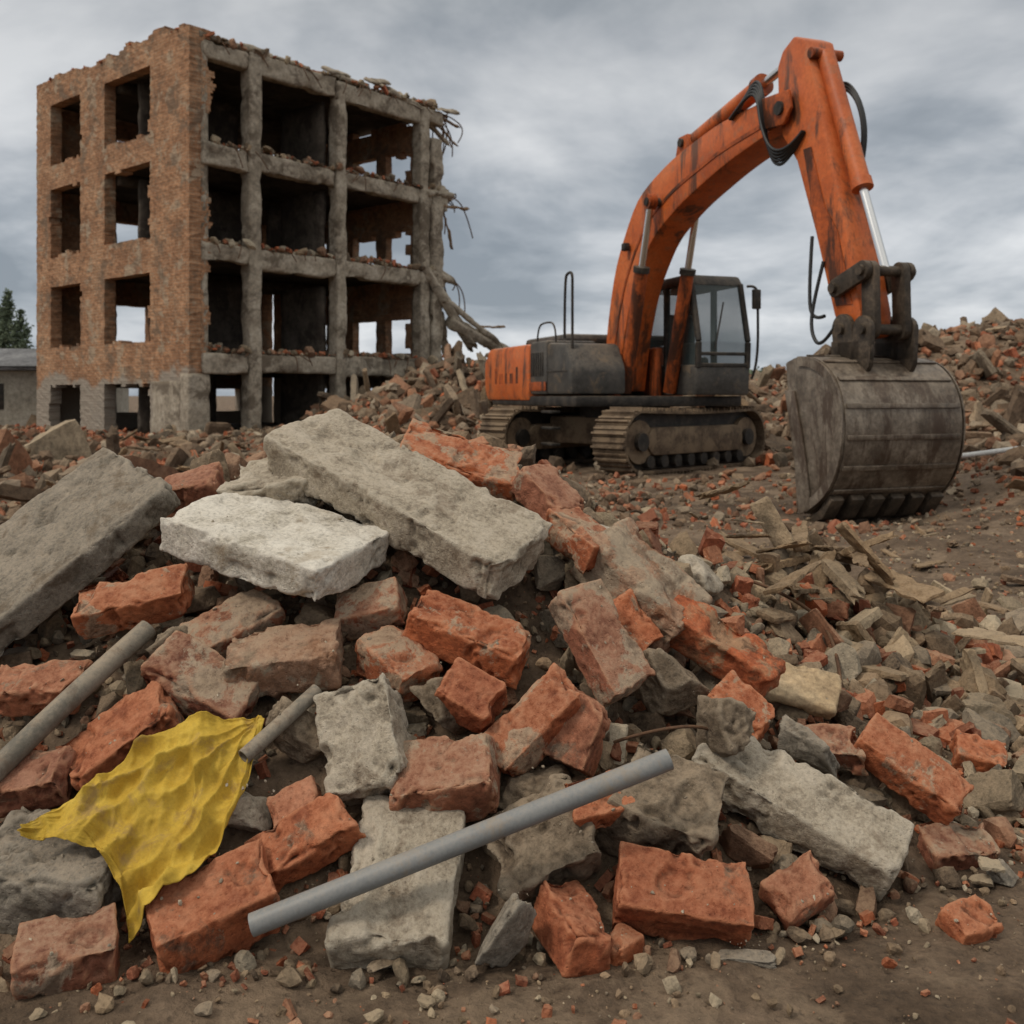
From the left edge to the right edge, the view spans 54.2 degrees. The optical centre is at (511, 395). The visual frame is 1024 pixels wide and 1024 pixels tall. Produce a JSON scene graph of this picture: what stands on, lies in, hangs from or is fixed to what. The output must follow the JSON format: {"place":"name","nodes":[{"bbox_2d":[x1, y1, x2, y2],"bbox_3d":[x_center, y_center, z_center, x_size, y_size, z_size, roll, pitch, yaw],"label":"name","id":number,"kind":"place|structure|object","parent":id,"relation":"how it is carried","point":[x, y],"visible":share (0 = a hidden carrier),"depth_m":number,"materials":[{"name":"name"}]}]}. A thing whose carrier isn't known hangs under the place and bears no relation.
{"place":"outdoors","nodes":[
{"label":"outdoors","id":0,"kind":"place"},
{"bbox_2d":[62,166,400,224],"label":"floor slab","id":1,"kind":"structure","parent":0,"point":[272,188],"depth_m":32.69,"materials":[{"name":"paint"}]},
{"bbox_2d":[208,98,237,145],"bbox_3d":[-9.550,-8.196,31.721,0.229,2.518,1.917,0,0,41],"label":"partition","id":2,"kind":"object","parent":1,"relation":"on","point":[222,120],"visible":0.3,"depth_m":31.96,"materials":[{"name":"paint"}]},
{"bbox_2d":[280,101,325,166],"bbox_3d":[-6.652,-8.048,31.809,2.117,2.213,0.219,0,0,41],"label":"partition","id":3,"kind":"object","parent":1,"relation":"on","point":[303,134],"visible":0.74,"depth_m":31.57,"materials":[{"name":"paint"}]},
{"bbox_2d":[0,327,1023,1023],"bbox_3d":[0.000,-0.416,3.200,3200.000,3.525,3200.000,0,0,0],"label":"ground","id":4,"kind":"structure","parent":0,"point":[858,977],"depth_m":2.04,"materials":[{"name":"soil"}]},
{"bbox_2d":[0,806,122,934],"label":"concrete slab","id":5,"kind":"object","parent":4,"relation":"on","point":[69,884],"depth_m":2.08,"materials":[{"name":"concrete"}]},
{"bbox_2d":[0,348,128,425],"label":"shed","id":6,"kind":"structure","parent":4,"relation":"on","point":[18,386],"depth_m":38.55,"materials":[{"name":"grey concrete"}]},
{"bbox_2d":[10,902,119,999],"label":"brick","id":7,"kind":"object","parent":4,"relation":"on","point":[82,956],"visible":0.9,"depth_m":1.94,"materials":[{"name":"brick"}]},
{"bbox_2d":[36,23,200,432],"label":"brick facade","id":8,"kind":"structure","parent":4,"relation":"on","point":[97,364],"depth_m":29.73,"materials":[{"name":"brick"}]},
{"bbox_2d":[55,680,184,790],"bbox_3d":[-0.930,0.824,2.410,0.286,0.102,0.164,-36,35,-22],"label":"brick","id":9,"kind":"object","parent":4,"relation":"on","point":[124,723],"visible":0.69,"depth_m":2.38,"materials":[{"name":"brick"}]},
{"bbox_2d":[17,711,264,943],"bbox_3d":[-0.790,0.922,2.223,0.381,0.374,0.407,0,0,20],"label":"yellow tarp","id":10,"kind":"object","parent":4,"relation":"on","point":[148,817],"visible":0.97,"depth_m":2.17,"materials":[{"name":"plastic"}]},
{"bbox_2d":[238,684,321,762],"bbox_3d":[-0.543,0.772,2.360,0.036,0.036,0.235,0,27,41],"label":"metal pipe","id":11,"kind":"object","parent":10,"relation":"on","point":[265,737],"visible":0.98,"depth_m":2.34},
{"bbox_2d":[151,381,180,432],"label":"corner plinth side","id":12,"kind":"structure","parent":4,"relation":"on","point":[166,402],"depth_m":27.73,"materials":[{"name":"concrete"}]},
{"bbox_2d":[60,109,272,429],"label":"back wall","id":13,"kind":"structure","parent":4,"relation":"on","point":[131,294],"depth_m":34.77,"materials":[{"name":"brick"}]},
{"bbox_2d":[137,374,216,432],"bbox_3d":[-10.293,0.102,30.853,0.228,2.115,2.616,0,0,41],"label":"partition","id":14,"kind":"object","parent":4,"relation":"on","point":[143,416],"visible":0.17,"depth_m":29.96,"materials":[{"name":"paint"}]},
{"bbox_2d":[180,373,209,431],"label":"corner plinth","id":15,"kind":"structure","parent":4,"relation":"on","point":[194,402],"depth_m":27.15,"materials":[{"name":"concrete"}]},
{"bbox_2d":[200,28,215,373],"bbox_3d":[-8.467,-5.307,27.568,0.372,9.454,0.506,0,0,41],"label":"broken brick return","id":16,"kind":"object","parent":15,"relation":"on","point":[209,89],"visible":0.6,"depth_m":27.36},
{"bbox_2d":[201,39,208,352],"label":"corner column","id":17,"kind":"structure","parent":4,"relation":"on","point":[204,197],"depth_m":27.38,"materials":[{"name":"brick"}]},
{"bbox_2d":[144,839,280,973],"bbox_3d":[-0.613,1.069,2.068,0.261,0.132,0.164,-15,25,-27],"label":"brick","id":18,"kind":"object","parent":4,"relation":"on","point":[197,934],"visible":0.84,"depth_m":2.02,"materials":[{"name":"brick"}]},
{"bbox_2d":[9,27,488,440],"bbox_3d":[-7.616,-4.507,30.083,10.138,11.594,17.739,0,0,75],"label":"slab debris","id":19,"kind":"object","parent":4,"relation":"on","point":[309,351],"visible":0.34,"depth_m":30.09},
{"bbox_2d":[227,791,272,831],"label":"concrete chunk","id":20,"kind":"object","parent":4,"relation":"on","point":[250,813],"visible":0.56,"depth_m":2.26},
{"bbox_2d":[240,55,261,428],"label":"column","id":21,"kind":"structure","parent":4,"relation":"on","point":[251,197],"depth_m":28.50,"materials":[{"name":"concrete"}]},
{"bbox_2d":[201,140,247,173],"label":"edge beam","id":22,"kind":"structure","parent":21,"relation":"attached to","point":[215,155],"depth_m":27.77,"materials":[{"name":"concrete"}]},
{"bbox_2d":[201,353,248,374],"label":"edge beam","id":23,"kind":"structure","parent":21,"relation":"attached to","point":[222,363],"depth_m":27.75,"materials":[{"name":"concrete"}]},
{"bbox_2d":[202,40,248,71],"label":"edge beam","id":24,"kind":"structure","parent":21,"relation":"attached to","point":[236,59],"depth_m":27.87,"materials":[{"name":"concrete"}]},
{"bbox_2d":[248,52,335,95],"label":"edge beam","id":25,"kind":"structure","parent":21,"relation":"attached to","point":[280,72],"depth_m":29.63,"materials":[{"name":"concrete"}]},
{"bbox_2d":[248,355,335,373],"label":"edge beam","id":26,"kind":"structure","parent":21,"relation":"attached to","point":[287,364],"depth_m":29.75,"materials":[{"name":"concrete"}]},
{"bbox_2d":[261,153,334,187],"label":"edge beam","id":27,"kind":"structure","parent":21,"relation":"attached to","point":[286,169],"depth_m":29.66,"materials":[{"name":"concrete"}]},
{"bbox_2d":[261,250,335,278],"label":"edge beam","id":28,"kind":"structure","parent":21,"relation":"attached to","point":[287,263],"depth_m":29.76,"materials":[{"name":"concrete"}]},
{"bbox_2d":[266,775,321,828],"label":"brick","id":29,"kind":"object","parent":4,"relation":"on","point":[286,801],"visible":0.54,"depth_m":2.26,"materials":[{"name":"brick"}]},
{"bbox_2d":[280,373,325,424],"bbox_3d":[-6.646,0.048,31.809,2.112,2.211,0.229,0,0,41],"label":"partition","id":30,"kind":"object","parent":4,"relation":"on","point":[299,396],"visible":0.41,"depth_m":31.79,"materials":[{"name":"paint"}]},
{"bbox_2d":[244,792,365,893],"bbox_3d":[-0.456,0.985,2.207,0.252,0.094,0.118,-28,39,-9],"label":"brick","id":31,"kind":"object","parent":4,"relation":"on","point":[318,833],"visible":0.92,"depth_m":2.18,"materials":[{"name":"brick"}]},
{"bbox_2d":[328,145,328,392],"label":"column","id":32,"kind":"structure","parent":4,"relation":"on","point":[328,296],"depth_m":36.64,"materials":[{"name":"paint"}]},
{"bbox_2d":[135,274,328,295],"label":"beam","id":33,"kind":"structure","parent":32,"relation":"attached to","point":[275,286],"depth_m":34.34,"materials":[{"name":"paint"}]},
{"bbox_2d":[116,260,378,294],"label":"floor slab","id":34,"kind":"structure","parent":33,"relation":"on","point":[225,268],"depth_m":33.80,"materials":[{"name":"paint"}]},
{"bbox_2d":[208,191,241,244],"bbox_3d":[-9.195,-5.323,32.139,0.232,2.268,2.613,0,0,41],"label":"partition","id":35,"kind":"object","parent":34,"relation":"on","point":[225,216],"visible":0.22,"depth_m":32.00,"materials":[{"name":"paint"}]},
{"bbox_2d":[280,191,326,251],"bbox_3d":[-6.653,-5.301,31.807,2.121,2.221,0.229,0,0,41],"label":"partition","id":36,"kind":"object","parent":34,"relation":"on","point":[303,218],"visible":0.77,"depth_m":31.59,"materials":[{"name":"paint"}]},
{"bbox_2d":[328,81,346,397],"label":"column","id":37,"kind":"structure","parent":4,"relation":"on","point":[337,142],"depth_m":30.91,"materials":[{"name":"concrete"}]},
{"bbox_2d":[273,123,412,421],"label":"end wall","id":38,"kind":"structure","parent":4,"relation":"on","point":[383,306],"depth_m":35.39,"materials":[{"name":"brick"}]},
{"bbox_2d":[313,673,411,805],"bbox_3d":[-0.348,0.827,2.377,0.202,0.277,0.154,-20,-33,4],"label":"concrete slab","id":39,"kind":"object","parent":4,"relation":"on","point":[363,734],"depth_m":2.33,"materials":[{"name":"concrete"}]},
{"bbox_2d":[324,794,465,970],"bbox_3d":[-0.237,1.051,2.155,0.254,0.122,0.376,2,28,3],"label":"concrete slab","id":40,"kind":"object","parent":4,"relation":"on","point":[409,919],"depth_m":2.06,"materials":[{"name":"concrete"}]},
{"bbox_2d":[412,106,429,359],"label":"column","id":41,"kind":"structure","parent":4,"relation":"on","point":[420,250],"depth_m":33.64,"materials":[{"name":"concrete"}]},
{"bbox_2d":[331,81,420,123],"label":"edge beam","id":42,"kind":"structure","parent":41,"relation":"attached to","point":[382,105],"depth_m":32.17,"materials":[{"name":"concrete"}]},
{"bbox_2d":[347,356,416,377],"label":"edge beam","id":43,"kind":"structure","parent":41,"relation":"attached to","point":[375,366],"depth_m":32.09,"materials":[{"name":"concrete"}]},
{"bbox_2d":[347,173,418,203],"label":"edge beam","id":44,"kind":"structure","parent":41,"relation":"attached to","point":[385,189],"depth_m":32.29,"materials":[{"name":"concrete"}]},
{"bbox_2d":[346,261,420,286],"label":"edge beam","id":45,"kind":"structure","parent":41,"relation":"attached to","point":[392,275],"depth_m":32.26,"materials":[{"name":"concrete"}]},
{"bbox_2d":[428,137,443,362],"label":"column","id":46,"kind":"structure","parent":4,"relation":"on","point":[435,177],"depth_m":33.99,"materials":[{"name":"concrete"}]},
{"bbox_2d":[389,733,500,822],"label":"brick","id":47,"kind":"object","parent":4,"relation":"on","point":[441,773],"visible":0.85,"depth_m":2.26,"materials":[{"name":"brick"}]},
{"bbox_2d":[400,418,522,501],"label":"brick","id":48,"kind":"object","parent":4,"relation":"on","point":[494,470],"visible":0.69,"depth_m":3.11,"materials":[{"name":"brick"}]},
{"bbox_2d":[475,893,536,967],"bbox_3d":[-0.014,1.080,2.014,0.065,0.152,0.104,13,-10,35],"label":"concrete chunk","id":49,"kind":"object","parent":4,"relation":"on","point":[505,941],"visible":0.99,"depth_m":2.00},
{"bbox_2d":[0,425,1023,993],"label":"rubble pile","id":50,"kind":"object","parent":4,"relation":"on","point":[996,791],"visible":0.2,"depth_m":2.68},
{"bbox_2d":[0,745,75,817],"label":"brick","id":51,"kind":"object","parent":50,"relation":"on","point":[25,782],"visible":0.84,"depth_m":2.29,"materials":[{"name":"brick"}]},
{"bbox_2d":[0,620,155,781],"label":"metal pipe","id":52,"kind":"object","parent":51,"relation":"on","point":[29,737],"visible":1,"depth_m":2.41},
{"bbox_2d":[0,659,93,716],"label":"brick","id":53,"kind":"object","parent":50,"relation":"on","point":[19,697],"visible":0.75,"depth_m":2.53,"materials":[{"name":"brick"}]},
{"bbox_2d":[0,447,180,656],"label":"concrete slab","id":54,"kind":"object","parent":50,"relation":"on","point":[60,545],"depth_m":2.86,"materials":[{"name":"concrete"}]},
{"bbox_2d":[70,563,194,639],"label":"brick","id":55,"kind":"object","parent":50,"relation":"on","point":[100,609],"visible":0.98,"depth_m":2.64,"materials":[{"name":"brick"}]},
{"bbox_2d":[141,630,259,719],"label":"brick","id":56,"kind":"object","parent":50,"relation":"on","point":[177,665],"visible":0.74,"depth_m":2.46,"materials":[{"name":"brick"}]},
{"bbox_2d":[179,589,285,658],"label":"brick","id":57,"kind":"object","parent":56,"relation":"on","point":[252,611],"visible":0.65,"depth_m":2.63,"materials":[{"name":"brick"}]},
{"bbox_2d":[223,618,344,697],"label":"brick","id":58,"kind":"object","parent":56,"relation":"on","point":[275,661],"visible":0.92,"depth_m":2.50,"materials":[{"name":"brick"}]},
{"bbox_2d":[265,696,324,762],"bbox_3d":[-0.513,0.815,2.414,0.178,0.093,0.086,40,19,-4],"label":"concrete chunk","id":59,"kind":"object","parent":50,"relation":"on","point":[296,740],"visible":0.65,"depth_m":2.39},
{"bbox_2d":[334,577,407,640],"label":"brick","id":60,"kind":"object","parent":50,"relation":"on","point":[364,608],"visible":0.91,"depth_m":2.66,"materials":[{"name":"brick"}]},
{"bbox_2d":[159,492,388,601],"bbox_3d":[-0.660,0.406,2.788,0.556,0.120,0.335,13,18,25],"label":"concrete slab","id":61,"kind":"object","parent":60,"relation":"on","point":[287,547],"depth_m":2.70,"materials":[{"name":"concrete"}]},
{"bbox_2d":[216,460,321,505],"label":"concrete slab","id":62,"kind":"object","parent":61,"relation":"on","point":[256,477],"depth_m":2.96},
{"bbox_2d":[263,408,552,599],"bbox_3d":[-0.317,0.293,2.932,0.888,0.139,0.313,25,29,27],"label":"concrete slab","id":63,"kind":"object","parent":61,"relation":"on","point":[442,520],"depth_m":2.83,"materials":[{"name":"concrete"}]},
{"bbox_2d":[355,625,442,702],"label":"brick","id":64,"kind":"object","parent":50,"relation":"on","point":[391,652],"visible":0.84,"depth_m":2.53,"materials":[{"name":"brick"}]},
{"bbox_2d":[409,677,469,734],"bbox_3d":[-0.144,0.772,2.502,0.096,0.141,0.202,-38,-27,29],"label":"concrete chunk","id":65,"kind":"object","parent":50,"relation":"on","point":[434,706],"visible":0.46,"depth_m":2.45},
{"bbox_2d":[248,749,673,936],"bbox_3d":[-0.091,0.913,2.058,0.908,0.045,0.045,-18,3,-9],"label":"plastic pipe","id":66,"kind":"object","parent":50,"relation":"on","point":[263,920],"visible":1,"depth_m":2.04,"materials":[{"name":"grey plastic"}]},
{"bbox_2d":[402,589,531,689],"bbox_3d":[-0.111,0.629,2.600,0.329,0.114,0.136,18,28,13],"label":"brick","id":67,"kind":"object","parent":50,"relation":"on","point":[472,634],"visible":0.97,"depth_m":2.56,"materials":[{"name":"brick"}]},
{"bbox_2d":[434,657,507,733],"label":"brick","id":68,"kind":"object","parent":50,"relation":"on","point":[471,697],"visible":0.96,"depth_m":2.43,"materials":[{"name":"brick"}]},
{"bbox_2d":[544,687,610,776],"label":"brick","id":69,"kind":"object","parent":50,"relation":"on","point":[576,743],"visible":0.78,"depth_m":2.38,"materials":[{"name":"brick"}]},
{"bbox_2d":[548,578,655,707],"bbox_3d":[0.229,0.636,2.580,0.145,0.307,0.103,-12,-31,-31],"label":"brick","id":70,"kind":"object","parent":50,"relation":"on","point":[588,625],"visible":1,"depth_m":2.54,"materials":[{"name":"brick"}]},
{"bbox_2d":[613,588,663,650],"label":"brick","id":71,"kind":"object","parent":50,"relation":"on","point":[641,627],"visible":0.48,"depth_m":2.69,"materials":[{"name":"brick"}]},
{"bbox_2d":[570,517,712,652],"bbox_3d":[0.372,0.546,2.848,0.368,0.173,0.209,44,38,22],"label":"concrete slab","id":72,"kind":"object","parent":50,"relation":"on","point":[627,558],"depth_m":2.79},
{"bbox_2d":[545,507,605,573],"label":"brick","id":73,"kind":"object","parent":72,"relation":"on","point":[569,537],"visible":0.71,"depth_m":2.87,"materials":[{"name":"brick"}]},
{"bbox_2d":[510,464,583,519],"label":"brick","id":74,"kind":"object","parent":73,"relation":"on","point":[540,489],"visible":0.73,"depth_m":3.02,"materials":[{"name":"brick"}]},
{"bbox_2d":[638,648,710,715],"bbox_3d":[0.422,0.762,2.616,0.217,0.155,0.115,17,-34,-5],"label":"concrete chunk","id":75,"kind":"object","parent":50,"relation":"on","point":[670,686],"visible":0.8,"depth_m":2.59,"materials":[{"name":"concrete"}]},
{"bbox_2d":[670,594,785,696],"bbox_3d":[0.576,0.691,2.752,0.367,0.127,0.141,33,38,17],"label":"brick","id":76,"kind":"object","parent":50,"relation":"on","point":[702,638],"visible":0.77,"depth_m":2.71,"materials":[{"name":"brick"}]},
{"bbox_2d":[707,670,774,742],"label":"brick","id":77,"kind":"object","parent":50,"relation":"on","point":[732,685],"visible":0.51,"depth_m":2.58,"materials":[{"name":"brick"}]},
{"bbox_2d":[764,662,841,719],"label":"concrete chunk","id":78,"kind":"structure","parent":50,"relation":"on","point":[809,691],"depth_m":2.81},
{"bbox_2d":[0,431,1023,1023],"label":"loose stones","id":79,"kind":"object","parent":4,"relation":"on","point":[930,647],"visible":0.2,"depth_m":3.31,"materials":[{"name":"stone"}]},
{"bbox_2d":[164,461,225,513],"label":"brick","id":80,"kind":"object","parent":79,"relation":"on","point":[200,482],"visible":0.6,"depth_m":3.13,"materials":[{"name":"brick"}]},
{"bbox_2d":[0,307,1023,533],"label":"demolition rubble","id":81,"kind":"object","parent":4,"relation":"on","point":[59,452],"visible":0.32,"depth_m":19.01,"materials":[{"name":"brick"}]},
{"bbox_2d":[0,322,1023,647],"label":"broken wood planks","id":82,"kind":"object","parent":4,"relation":"on","point":[828,560],"visible":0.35,"depth_m":3.79,"materials":[{"name":"wood"}]},
{"bbox_2d":[482,773,601,902],"bbox_3d":[0.062,1.009,2.244,0.258,0.197,0.211,-21,47,-13],"label":"concrete slab","id":83,"kind":"object","parent":4,"relation":"on","point":[531,859],"depth_m":2.17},
{"bbox_2d":[484,663,580,776],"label":"brick","id":84,"kind":"object","parent":83,"relation":"on","point":[525,730],"visible":0.8,"depth_m":2.38,"materials":[{"name":"brick"}]},
{"bbox_2d":[564,770,634,828],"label":"brick","id":85,"kind":"object","parent":83,"relation":"on","point":[599,813],"visible":0.42,"depth_m":2.20,"materials":[{"name":"brick"}]},
{"bbox_2d":[532,880,613,977],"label":"brick","id":86,"kind":"object","parent":4,"relation":"on","point":[575,939],"visible":0.94,"depth_m":2.02,"materials":[{"name":"brick"}]},
{"bbox_2d":[609,922,644,965],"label":"brick","id":87,"kind":"object","parent":4,"relation":"on","point":[631,943],"visible":0.71,"depth_m":2.03,"materials":[{"name":"brick"}]},
{"bbox_2d":[595,742,729,859],"bbox_3d":[0.352,0.954,2.290,0.257,0.194,0.225,21,34,19],"label":"concrete slab","id":88,"kind":"object","parent":4,"relation":"on","point":[687,826],"depth_m":2.22,"materials":[{"name":"concrete"}]},
{"bbox_2d":[612,841,754,947],"bbox_3d":[0.361,1.063,2.123,0.288,0.122,0.145,7,36,7],"label":"brick","id":89,"kind":"object","parent":4,"relation":"on","point":[721,888],"visible":0.98,"depth_m":2.08,"materials":[{"name":"brick"}]},
{"bbox_2d":[678,554,723,595],"bbox_3d":[0.627,0.601,3.342,0.156,0.137,0.175,0,-6,38],"label":"concrete chunk","id":90,"kind":"object","parent":4,"relation":"on","point":[706,578],"visible":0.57,"depth_m":3.28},
{"bbox_2d":[477,37,965,523],"bbox_3d":[2.373,-1.333,14.361,4.636,5.501,9.373,0,0,-19],"label":"excavator","id":91,"kind":"object","parent":4,"relation":"on","point":[876,412],"visible":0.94,"depth_m":12.46,"materials":[{"name":"orange metal"}]},
{"bbox_2d":[650,288,695,364],"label":"side window","id":92,"kind":"structure","parent":91,"relation":"in","point":[657,338],"depth_m":15.63,"materials":[{"name":"glass"}]},
{"bbox_2d":[758,850,834,930],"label":"brick","id":93,"kind":"object","parent":4,"relation":"on","point":[782,893],"visible":0.98,"depth_m":2.17,"materials":[{"name":"brick"}]},
{"bbox_2d":[692,735,913,901],"bbox_3d":[0.681,0.978,2.396,0.512,0.134,0.185,25,37,24],"label":"concrete slab","id":94,"kind":"object","parent":4,"relation":"on","point":[831,822],"depth_m":2.33,"materials":[{"name":"concrete"}]},
{"bbox_2d":[805,723,868,775],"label":"brick","id":95,"kind":"object","parent":4,"relation":"on","point":[840,740],"visible":0.59,"depth_m":2.59,"materials":[{"name":"brick"}]},
{"bbox_2d":[917,822,1000,870],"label":"brick","id":96,"kind":"object","parent":4,"relation":"on","point":[939,845],"visible":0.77,"depth_m":2.43,"materials":[{"name":"brick"}]},
{"bbox_2d":[853,712,973,824],"bbox_3d":[1.017,0.957,2.553,0.285,0.104,0.120,34,47,26],"label":"brick","id":97,"kind":"object","parent":96,"relation":"on","point":[930,784],"visible":0.96,"depth_m":2.52,"materials":[{"name":"brick"}]},
{"bbox_2d":[935,894,1003,944],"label":"brick","id":98,"kind":"object","parent":4,"relation":"on","point":[974,911],"visible":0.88,"depth_m":2.12,"materials":[{"name":"brick"}]},
{"bbox_2d":[949,729,1007,771],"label":"brick","id":99,"kind":"object","parent":4,"relation":"on","point":[980,753],"visible":0.73,"depth_m":2.87,"materials":[{"name":"brick"}]},
{"bbox_2d":[0,0,1023,395],"label":"sky","id":100,"kind":"structure","parent":0,"point":[569,110],"materials":[{"name":"grey"}]},
{"bbox_2d":[497,764,571,810],"bbox_3d":[0.051,0.947,2.357,0.188,0.115,0.176,17,21,-5],"label":"concrete chunk","id":101,"kind":"object","parent":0,"point":[515,789],"visible":0.4,"depth_m":2.34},
{"bbox_2d":[695,695,755,757],"bbox_3d":[0.497,0.813,2.441,0.116,0.130,0.183,28,-27,-14],"label":"concrete chunk","id":102,"kind":"object","parent":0,"point":[727,722],"visible":0.94,"depth_m":2.38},
{"bbox_2d":[777,714,839,777],"bbox_3d":[0.749,0.889,2.522,0.147,0.139,0.076,8,38,42],"label":"concrete chunk","id":103,"kind":"object","parent":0,"point":[799,742],"visible":0.97,"depth_m":2.49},
{"bbox_3d":[-8.803,-4.106,33.983,0.426,11.103,0.426,0,0,41],"label":"inner column","id":104,"kind":"object","parent":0,"visible":0},
{"bbox_2d":[117,82,328,144],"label":"beam","id":105,"kind":"structure","parent":104,"relation":"on","point":[127,89],"depth_m":33.34,"materials":[{"name":"paint"}]},
{"bbox_2d":[62,61,409,154],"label":"floor slab","id":106,"kind":"structure","parent":105,"relation":"on","point":[278,100],"depth_m":32.67,"materials":[{"name":"paint"}]},
{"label":"floor slab","id":107,"kind":"object","parent":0,"visible":0},
{"bbox_2d":[207,280,261,352],"bbox_3d":[-9.253,-2.418,32.070,0.231,2.471,2.817,0,0,41],"label":"partition","id":108,"kind":"object","parent":107,"relation":"on","point":[224,305],"visible":0.38,"depth_m":32.01,"materials":[{"name":"paint"}]},
{"bbox_2d":[280,286,326,356],"bbox_3d":[-6.650,-2.302,31.812,2.115,2.202,0.234,0,0,41],"label":"partition","id":109,"kind":"object","parent":107,"relation":"on","point":[303,318],"visible":0.83,"depth_m":31.62,"materials":[{"name":"paint"}]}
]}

